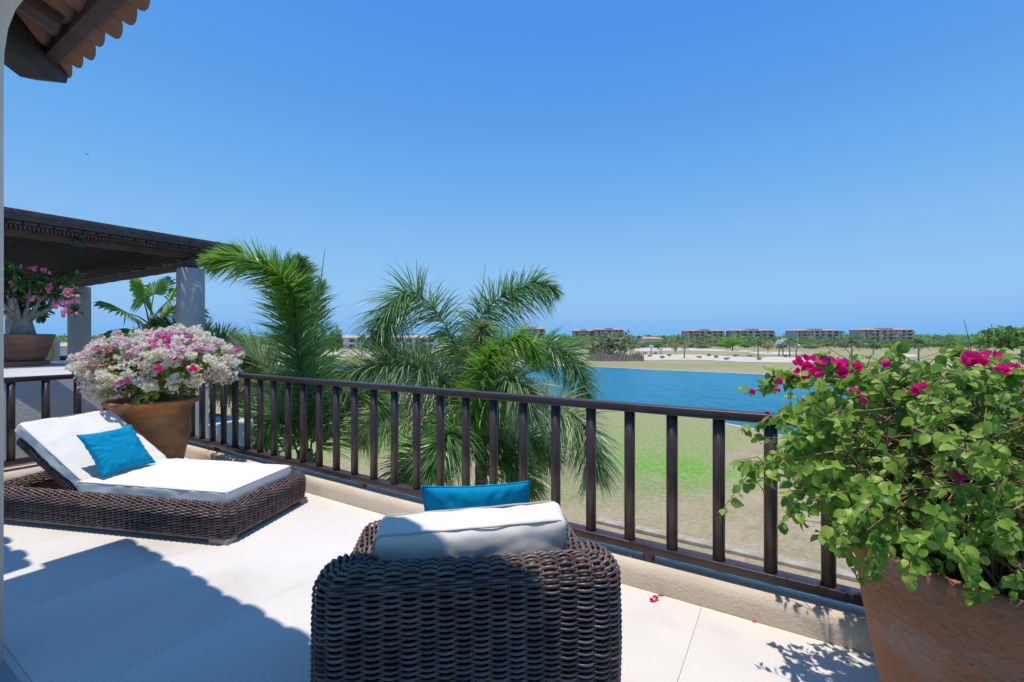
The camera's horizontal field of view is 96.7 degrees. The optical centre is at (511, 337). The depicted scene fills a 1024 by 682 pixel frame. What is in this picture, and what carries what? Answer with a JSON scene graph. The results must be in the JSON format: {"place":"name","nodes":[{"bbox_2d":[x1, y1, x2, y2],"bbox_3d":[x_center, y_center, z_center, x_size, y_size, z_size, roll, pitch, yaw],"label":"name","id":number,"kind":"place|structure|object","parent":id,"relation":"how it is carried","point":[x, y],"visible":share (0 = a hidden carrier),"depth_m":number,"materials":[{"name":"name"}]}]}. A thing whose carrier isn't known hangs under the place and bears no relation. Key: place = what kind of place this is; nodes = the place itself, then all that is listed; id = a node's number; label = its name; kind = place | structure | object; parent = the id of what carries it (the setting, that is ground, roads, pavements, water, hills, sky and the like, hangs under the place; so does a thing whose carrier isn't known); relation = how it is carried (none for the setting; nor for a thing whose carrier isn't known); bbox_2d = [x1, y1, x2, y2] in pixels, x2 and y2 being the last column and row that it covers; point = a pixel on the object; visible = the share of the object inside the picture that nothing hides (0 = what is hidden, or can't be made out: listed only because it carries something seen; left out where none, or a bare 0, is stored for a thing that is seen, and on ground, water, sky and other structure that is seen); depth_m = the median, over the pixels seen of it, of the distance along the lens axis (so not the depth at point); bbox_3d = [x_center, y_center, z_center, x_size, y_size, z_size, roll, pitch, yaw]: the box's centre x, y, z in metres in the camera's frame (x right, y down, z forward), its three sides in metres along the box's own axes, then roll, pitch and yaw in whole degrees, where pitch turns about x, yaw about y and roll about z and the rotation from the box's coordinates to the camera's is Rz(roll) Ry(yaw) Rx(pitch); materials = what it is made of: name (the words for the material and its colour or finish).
{"place":"outdoors","nodes":[
{"label":"outdoors","id":0,"kind":"place"},
{"bbox_2d":[4,0,1023,336],"label":"sky","id":1,"kind":"structure","parent":0,"point":[780,166],"materials":[{"name":"blue"}]},
{"bbox_2d":[60,342,1023,588],"bbox_3d":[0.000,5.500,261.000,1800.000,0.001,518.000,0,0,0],"label":"ground","id":2,"kind":"structure","parent":0,"point":[744,526],"depth_m":18.63,"materials":[{"name":"green plant"}]},
{"bbox_2d":[60,340,91,355],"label":"house","id":3,"kind":"structure","parent":2,"relation":"on","point":[63,348],"depth_m":59.50,"materials":[{"name":"white"}]},
{"bbox_2d":[4,360,208,468],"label":"neighbour wall block","id":4,"kind":"structure","parent":2,"relation":"on","point":[28,400],"depth_m":4.51,"materials":[{"name":"white paint"}]},
{"bbox_2d":[4,334,55,366],"bbox_3d":[-6.405,0.164,5.900,0.700,0.410,0.700,0,0,0],"label":"terracotta pot","id":5,"kind":"object","parent":4,"relation":"on","point":[26,349],"visible":0.91,"depth_m":5.76,"materials":[{"name":"ceramic"}]},
{"bbox_2d":[4,260,84,333],"bbox_3d":[-6.307,-0.497,5.892,1.348,1.012,1.138,0,0,-28],"label":"desert rose","id":6,"kind":"object","parent":5,"relation":"on","point":[27,292],"visible":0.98,"depth_m":5.79,"materials":[{"name":"green plant"}]},
{"bbox_2d":[93,276,211,345],"bbox_3d":[-8.819,1.918,11.248,2.704,7.165,2.346,0,0,0],"label":"banana plant","id":7,"kind":"object","parent":2,"relation":"on","point":[141,293],"visible":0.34,"depth_m":11.15,"materials":[{"name":"green plant"}]},
{"bbox_2d":[142,306,268,436],"bbox_3d":[-4.989,2.486,7.817,2.644,6.028,1.116,0,0,17],"label":"feather palm","id":8,"kind":"object","parent":2,"relation":"on","point":[157,322],"visible":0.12,"depth_m":7.86,"materials":[{"name":"green plant"}]},
{"bbox_2d":[216,413,253,448],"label":"plunge pool","id":9,"kind":"structure","parent":2,"relation":"on","point":[229,428],"depth_m":6.11,"materials":[{"name":"white liquid"}]},
{"bbox_2d":[195,235,403,462],"bbox_3d":[-3.456,2.077,7.251,2.821,6.847,3.278,0,0,-40],"label":"feather palm","id":10,"kind":"object","parent":2,"relation":"on","point":[296,301],"visible":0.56,"depth_m":6.51,"materials":[{"name":"green plant"}]},
{"bbox_2d":[325,327,344,355],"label":"tree","id":11,"kind":"object","parent":2,"relation":"on","point":[340,340],"visible":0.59,"depth_m":123.57,"materials":[{"name":"green plant"}]},
{"bbox_2d":[341,335,359,348],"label":"villa","id":12,"kind":"object","parent":2,"relation":"on","point":[350,341],"visible":0.52,"depth_m":215.00,"materials":[{"name":"white"}]},
{"bbox_2d":[321,352,417,356],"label":"sand bunker","id":13,"kind":"object","parent":2,"relation":"on","point":[335,353],"visible":0.14,"depth_m":142.78},
{"bbox_2d":[353,335,365,353],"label":"palm tree","id":14,"kind":"object","parent":13,"relation":"on","point":[360,340],"visible":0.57,"depth_m":129.45,"materials":[{"name":"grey plant"}]},
{"bbox_2d":[382,335,419,348],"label":"villa","id":15,"kind":"object","parent":2,"relation":"on","point":[410,337],"visible":0.23,"depth_m":215.00,"materials":[{"name":"white"}]},
{"bbox_2d":[419,335,438,348],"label":"villa","id":16,"kind":"object","parent":2,"relation":"on","point":[432,342],"visible":0.38,"depth_m":215.00,"materials":[{"name":"white"}]},
{"bbox_2d":[312,258,623,507],"bbox_3d":[-0.824,2.030,8.312,5.448,6.941,3.622,0,0,0],"label":"feather palm","id":17,"kind":"object","parent":2,"relation":"on","point":[478,366],"visible":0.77,"depth_m":7.75,"materials":[{"name":"green plant"}]},
{"bbox_2d":[36,332,1000,342],"bbox_3d":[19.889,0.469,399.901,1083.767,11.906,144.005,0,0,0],"label":"wood","id":18,"kind":"object","parent":2,"relation":"on","point":[927,337],"visible":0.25,"depth_m":348.44,"materials":[{"name":"green plant"}]},
{"bbox_2d":[519,327,544,342],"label":"apartment building","id":19,"kind":"structure","parent":2,"relation":"on","point":[541,330],"depth_m":380.00,"materials":[{"name":"grey stone"}]},
{"bbox_2d":[282,364,783,435],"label":"shore edging","id":20,"kind":"object","parent":2,"relation":"on","point":[736,425],"visible":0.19,"depth_m":68.63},
{"bbox_2d":[571,343,584,347],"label":"tree","id":21,"kind":"object","parent":2,"relation":"on","point":[580,345],"visible":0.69,"depth_m":204.35,"materials":[{"name":"green plant"}]},
{"bbox_2d":[572,329,593,340],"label":"apartment building","id":22,"kind":"structure","parent":2,"relation":"on","point":[583,332],"depth_m":380.00,"materials":[{"name":"paint"}]},
{"bbox_2d":[586,340,597,353],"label":"shrub","id":23,"kind":"object","parent":2,"relation":"on","point":[591,349],"visible":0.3,"depth_m":123.66,"materials":[{"name":"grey plant"}]},
{"bbox_2d":[593,328,623,340],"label":"apartment building","id":24,"kind":"structure","parent":2,"relation":"on","point":[600,331],"depth_m":371.98,"materials":[{"name":"stone"}]},
{"bbox_2d":[591,330,635,354],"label":"tree","id":25,"kind":"object","parent":2,"relation":"on","point":[612,343],"visible":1,"depth_m":112.98,"materials":[{"name":"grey plant"}]},
{"bbox_2d":[584,350,643,361],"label":"reeds","id":26,"kind":"object","parent":2,"relation":"on","point":[620,356],"visible":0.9,"depth_m":104.42,"materials":[{"name":"plant"}]},
{"bbox_2d":[635,343,648,347],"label":"tree","id":27,"kind":"object","parent":2,"relation":"on","point":[642,345],"visible":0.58,"depth_m":231.05,"materials":[{"name":"green plant"}]},
{"bbox_2d":[638,337,662,342],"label":"house","id":28,"kind":"structure","parent":2,"relation":"on","point":[650,339],"depth_m":300.00,"materials":[{"name":"white"}]},
{"bbox_2d":[653,341,666,348],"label":"tree","id":29,"kind":"object","parent":2,"relation":"on","point":[657,344],"visible":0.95,"depth_m":204.76,"materials":[{"name":"green plant"}]},
{"bbox_2d":[668,342,680,346],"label":"tree","id":30,"kind":"object","parent":2,"relation":"on","point":[671,343],"visible":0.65,"depth_m":224.78,"materials":[{"name":"green plant"}]},
{"bbox_2d":[670,344,679,353],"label":"tree","id":31,"kind":"object","parent":2,"relation":"on","point":[674,346],"visible":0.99,"depth_m":146.38,"materials":[{"name":"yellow plant"}]},
{"bbox_2d":[685,342,698,347],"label":"tree","id":32,"kind":"object","parent":2,"relation":"on","point":[691,344],"visible":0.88,"depth_m":227.88,"materials":[{"name":"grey plant"}]},
{"bbox_2d":[634,347,751,351],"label":"sand bunker","id":33,"kind":"object","parent":2,"relation":"on","point":[667,349],"visible":0.8,"depth_m":185.60},
{"bbox_2d":[695,344,707,348],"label":"tree","id":34,"kind":"object","parent":2,"relation":"on","point":[700,346],"visible":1,"depth_m":215.44,"materials":[{"name":"green plant"}]},
{"bbox_2d":[681,329,724,342],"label":"apartment building","id":35,"kind":"structure","parent":2,"relation":"on","point":[698,332],"depth_m":366.00,"materials":[{"name":"stone"}]},
{"bbox_2d":[644,354,812,362],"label":"sand bunker","id":36,"kind":"object","parent":2,"relation":"on","point":[731,358],"visible":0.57,"depth_m":116.02},
{"bbox_2d":[679,345,688,357],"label":"palm tree","id":37,"kind":"object","parent":36,"relation":"on","point":[684,346],"visible":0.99,"depth_m":119.62,"materials":[{"name":"green plant"}]},
{"bbox_2d":[750,338,765,356],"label":"palm tree","id":38,"kind":"object","parent":36,"relation":"on","point":[757,341],"visible":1,"depth_m":124.54,"materials":[{"name":"green plant"}]},
{"bbox_2d":[781,338,797,356],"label":"palm tree","id":39,"kind":"object","parent":36,"relation":"on","point":[789,341],"visible":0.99,"depth_m":124.27,"materials":[{"name":"green plant"}]},
{"bbox_2d":[793,343,801,356],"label":"palm tree","id":40,"kind":"object","parent":36,"relation":"on","point":[798,346],"visible":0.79,"depth_m":124.67,"materials":[{"name":"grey plant"}]},
{"bbox_2d":[717,337,744,350],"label":"tree","id":41,"kind":"object","parent":2,"relation":"on","point":[732,341],"visible":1,"depth_m":181.47,"materials":[{"name":"green plant"}]},
{"bbox_2d":[739,343,751,347],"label":"tree","id":42,"kind":"object","parent":2,"relation":"on","point":[744,345],"visible":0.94,"depth_m":229.10,"materials":[{"name":"green plant"}]},
{"bbox_2d":[726,329,775,340],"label":"apartment building","id":43,"kind":"structure","parent":2,"relation":"on","point":[770,334],"depth_m":357.88,"materials":[{"name":"beige paint"}]},
{"bbox_2d":[762,340,773,349],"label":"tree","id":44,"kind":"object","parent":2,"relation":"on","point":[768,343],"visible":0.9,"depth_m":157.94,"materials":[{"name":"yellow plant"}]},
{"bbox_2d":[748,352,799,354],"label":"sand bunker","id":45,"kind":"object","parent":2,"relation":"on","point":[774,353],"visible":0.9,"depth_m":151.52},
{"bbox_2d":[772,342,783,355],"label":"palm tree","id":46,"kind":"object","parent":2,"relation":"on","point":[776,344],"visible":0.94,"depth_m":130.26,"materials":[{"name":"grey plant"}]},
{"bbox_2d":[776,339,788,355],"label":"palm tree","id":47,"kind":"object","parent":2,"relation":"on","point":[782,340],"visible":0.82,"depth_m":130.30,"materials":[{"name":"grey plant"}]},
{"bbox_2d":[797,343,819,348],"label":"tree","id":48,"kind":"object","parent":2,"relation":"on","point":[812,346],"visible":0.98,"depth_m":215.33,"materials":[{"name":"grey plant"}]},
{"bbox_2d":[785,329,840,340],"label":"apartment building","id":49,"kind":"structure","parent":2,"relation":"on","point":[804,333],"depth_m":351.88,"materials":[{"name":"grey stone"}]},
{"bbox_2d":[819,342,836,347],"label":"tree","id":50,"kind":"object","parent":2,"relation":"on","point":[826,344],"visible":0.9,"depth_m":229.53,"materials":[{"name":"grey plant"}]},
{"bbox_2d":[828,342,844,347],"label":"tree","id":51,"kind":"object","parent":2,"relation":"on","point":[838,343],"visible":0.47,"depth_m":234.75,"materials":[{"name":"green plant"}]},
{"bbox_2d":[840,338,864,360],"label":"palm tree","id":52,"kind":"object","parent":2,"relation":"on","point":[852,340],"visible":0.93,"depth_m":99.36,"materials":[{"name":"green plant"}]},
{"bbox_2d":[861,339,874,342],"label":"tree","id":53,"kind":"object","parent":2,"relation":"on","point":[868,341],"visible":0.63,"depth_m":314.25,"materials":[{"name":"green plant"}]},
{"bbox_2d":[854,343,883,347],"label":"tree","id":54,"kind":"object","parent":2,"relation":"on","point":[863,345],"visible":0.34,"depth_m":220.64,"materials":[{"name":"green plant"}]},
{"bbox_2d":[865,342,884,348],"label":"tree","id":55,"kind":"object","parent":2,"relation":"on","point":[880,345],"visible":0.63,"depth_m":205.34,"materials":[{"name":"green plant"}]},
{"bbox_2d":[849,328,914,341],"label":"apartment building","id":56,"kind":"structure","parent":2,"relation":"on","point":[891,332],"depth_m":339.89,"materials":[{"name":"beige paint"}]},
{"bbox_2d":[904,354,917,356],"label":"sand bunker","id":57,"kind":"object","parent":2,"relation":"on","point":[909,355],"visible":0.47,"depth_m":135.00},
{"bbox_2d":[909,338,930,361],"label":"palm tree","id":58,"kind":"object","parent":2,"relation":"on","point":[920,342],"visible":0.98,"depth_m":93.04,"materials":[{"name":"green plant"}]},
{"bbox_2d":[929,342,954,346],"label":"tree","id":59,"kind":"object","parent":2,"relation":"on","point":[938,344],"visible":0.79,"depth_m":219.49,"materials":[{"name":"green plant"}]},
{"bbox_2d":[943,345,965,347],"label":"tree","id":60,"kind":"object","parent":2,"relation":"on","point":[951,346],"visible":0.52,"depth_m":207.69,"materials":[{"name":"green plant"}]},
{"bbox_2d":[961,340,985,343],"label":"tree","id":61,"kind":"object","parent":2,"relation":"on","point":[971,342],"visible":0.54,"depth_m":242.64,"materials":[{"name":"green plant"}]},
{"bbox_2d":[973,345,992,348],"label":"tree","id":62,"kind":"object","parent":2,"relation":"on","point":[976,347],"visible":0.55,"depth_m":214.71,"materials":[{"name":"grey plant"}]},
{"bbox_2d":[974,324,1023,358],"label":"tree","id":63,"kind":"object","parent":2,"relation":"on","point":[992,337],"visible":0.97,"depth_m":116.87,"materials":[{"name":"green plant"}]},
{"bbox_2d":[269,364,1023,444],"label":"lake","id":64,"kind":"structure","parent":0,"point":[716,390],"depth_m":47.48,"materials":[{"name":"liquid"}]},
{"bbox_2d":[596,517,858,581],"bbox_3d":[11.705,5.451,7.962,21.450,0.116,0.320,0,0,31],"label":"stone coping","id":65,"kind":"object","parent":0,"point":[782,561],"visible":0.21,"depth_m":11.59,"materials":[{"name":"beige stone"}]},
{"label":"terrace block","id":66,"kind":"structure","parent":0,"visible":0},
{"bbox_2d":[4,463,43,479],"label":"terrace curb","id":67,"kind":"structure","parent":66,"relation":"on","point":[15,472],"depth_m":4.05,"materials":[{"name":"white concrete"}]},
{"bbox_2d":[4,374,184,466],"bbox_3d":[-4.683,0.763,3.612,0.074,0.817,3.674,0,0,31],"label":"railing","id":68,"kind":"object","parent":67,"relation":"on","point":[11,459],"visible":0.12,"depth_m":4.06,"materials":[{"name":"brown"}]},
{"bbox_2d":[4,457,879,681],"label":"terrace floor","id":69,"kind":"structure","parent":66,"relation":"on","point":[85,604],"depth_m":2.11,"materials":[{"name":"white tile"}]},
{"bbox_2d":[0,660,20,681],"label":"threshold floor","id":70,"kind":"structure","parent":69,"relation":"on","point":[7,673],"depth_m":1.74,"materials":[{"name":"white tile"}]},
{"bbox_2d":[0,0,22,667],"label":"house column","id":71,"kind":"structure","parent":70,"relation":"on","point":[8,8],"depth_m":1.79,"materials":[{"name":"beige paint"}]},
{"bbox_2d":[4,0,149,82],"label":"tiled roof","id":72,"kind":"structure","parent":71,"relation":"on","point":[51,40],"depth_m":2.30,"materials":[{"name":"ceramic"}]},
{"bbox_2d":[101,394,200,458],"bbox_3d":[-3.312,0.932,4.201,0.722,0.735,0.724,0,0,0],"label":"terracotta pot","id":73,"kind":"object","parent":69,"relation":"on","point":[163,427],"visible":0.62,"depth_m":4.04,"materials":[{"name":"ceramic"}]},
{"bbox_2d":[64,323,244,411],"bbox_3d":[-3.236,0.263,4.142,1.497,0.793,1.116,0,0,0],"label":"bougainvillea bush","id":74,"kind":"object","parent":73,"relation":"in","point":[150,366],"visible":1,"depth_m":3.95,"materials":[{"name":"white plant"}]},
{"bbox_2d":[4,437,306,544],"bbox_3d":[-2.717,1.005,3.419,2.115,0.588,0.849,0,0,11],"label":"sun lounger","id":75,"kind":"object","parent":69,"relation":"on","point":[49,494],"visible":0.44,"depth_m":3.02,"materials":[{"name":"brown wicker"}]},
{"bbox_2d":[15,410,290,502],"bbox_3d":[-2.617,0.848,3.368,1.769,0.486,0.644,0,0,11],"label":"lounger cushion","id":76,"kind":"object","parent":75,"relation":"on","point":[56,443],"visible":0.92,"depth_m":3.22,"materials":[{"name":"white fabric"}]},
{"bbox_2d":[76,424,155,477],"bbox_3d":[-2.877,0.821,3.323,0.249,0.289,0.369,0,0,14],"label":"throw pillow","id":77,"kind":"object","parent":76,"relation":"on","point":[115,450],"visible":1,"depth_m":3.27,"materials":[{"name":"teal fabric"}]},
{"bbox_2d":[310,517,621,681],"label":"wicker armchair","id":78,"kind":"object","parent":69,"relation":"on","point":[547,616],"visible":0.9,"depth_m":1.30,"materials":[{"name":"black wicker"}]},
{"bbox_3d":[-0.170,0.940,1.794,0.679,0.147,0.642,0,0,0],"label":"chair seat cushion","id":79,"kind":"object","parent":78,"relation":"on","visible":0},
{"bbox_2d":[372,501,567,560],"bbox_3d":[-0.135,0.803,1.601,0.664,0.402,0.226,0,0,-7],"label":"chair back cushion","id":80,"kind":"object","parent":79,"relation":"on","point":[487,531],"visible":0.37,"depth_m":1.52,"materials":[{"name":"beige fabric"}]},
{"bbox_2d":[421,481,529,510],"bbox_3d":[-0.148,0.809,1.931,0.451,0.421,0.172,0,0,0],"label":"throw pillow","id":81,"kind":"object","parent":79,"relation":"on","point":[445,497],"visible":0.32,"depth_m":1.86,"materials":[{"name":"teal fabric"}]},
{"bbox_2d":[855,516,1023,681],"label":"terracotta pot","id":82,"kind":"object","parent":69,"relation":"on","point":[933,627],"visible":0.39,"depth_m":1.22,"materials":[{"name":"ceramic"}]},
{"bbox_2d":[719,320,1023,608],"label":"bougainvillea bush","id":83,"kind":"object","parent":82,"relation":"in","point":[952,464],"visible":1,"depth_m":1.25,"materials":[{"name":"green plant"}]},
{"bbox_2d":[185,441,873,655],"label":"terrace curb","id":84,"kind":"structure","parent":66,"relation":"on","point":[835,622],"depth_m":2.21,"materials":[{"name":"white concrete"}]},
{"bbox_2d":[188,373,892,606],"bbox_3d":[-0.148,0.763,2.939,8.520,0.817,0.074,0,0,31],"label":"railing","id":85,"kind":"object","parent":84,"relation":"on","point":[825,586],"visible":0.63,"depth_m":2.68,"materials":[{"name":"brown"}]},
{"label":"neighbour terrace","id":86,"kind":"object","parent":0,"visible":0},
{"bbox_2d":[5,297,13,333],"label":"round pillar","id":87,"kind":"structure","parent":86,"relation":"on","point":[8,320],"depth_m":12.34,"materials":[{"name":"white paint"}]},
{"bbox_2d":[67,286,90,354],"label":"round pillar","id":88,"kind":"structure","parent":86,"relation":"on","point":[78,332],"depth_m":9.82,"materials":[{"name":"white paint"}]},
{"bbox_2d":[60,355,116,359],"bbox_3d":[-7.917,0.807,7.246,0.270,0.984,3.700,0,0,31],"label":"dark bench","id":89,"kind":"object","parent":86,"relation":"on","point":[63,357],"depth_m":7.65,"materials":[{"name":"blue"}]},
{"bbox_2d":[45,337,59,360],"bbox_3d":[-7.496,0.200,7.349,0.280,0.402,0.126,0,0,-11],"label":"striped cushion","id":90,"kind":"object","parent":89,"relation":"on","point":[54,353],"visible":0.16,"depth_m":7.34,"materials":[{"name":"grey fabric"}]},
{"bbox_2d":[176,267,204,364],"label":"round pillar","id":91,"kind":"structure","parent":86,"relation":"on","point":[190,296],"depth_m":7.17,"materials":[{"name":"white paint"}]},
{"bbox_2d":[4,207,241,296],"bbox_3d":[-13.664,-1.313,9.619,17.650,0.454,6.150,0,0,31],"label":"pergola","id":92,"kind":"object","parent":91,"relation":"on","point":[107,253],"visible":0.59,"depth_m":7.14,"materials":[{"name":"brown wood"}]},
{"bbox_2d":[71,236,85,246],"bbox_3d":[-5.715,-1.260,6.000,0.140,0.130,0.191,0,0,-27],"label":"pergola lamp","id":93,"kind":"object","parent":92,"relation":"attached to","point":[77,241],"visible":1,"depth_m":5.96,"materials":[{"name":"grey metal"}]}
]}

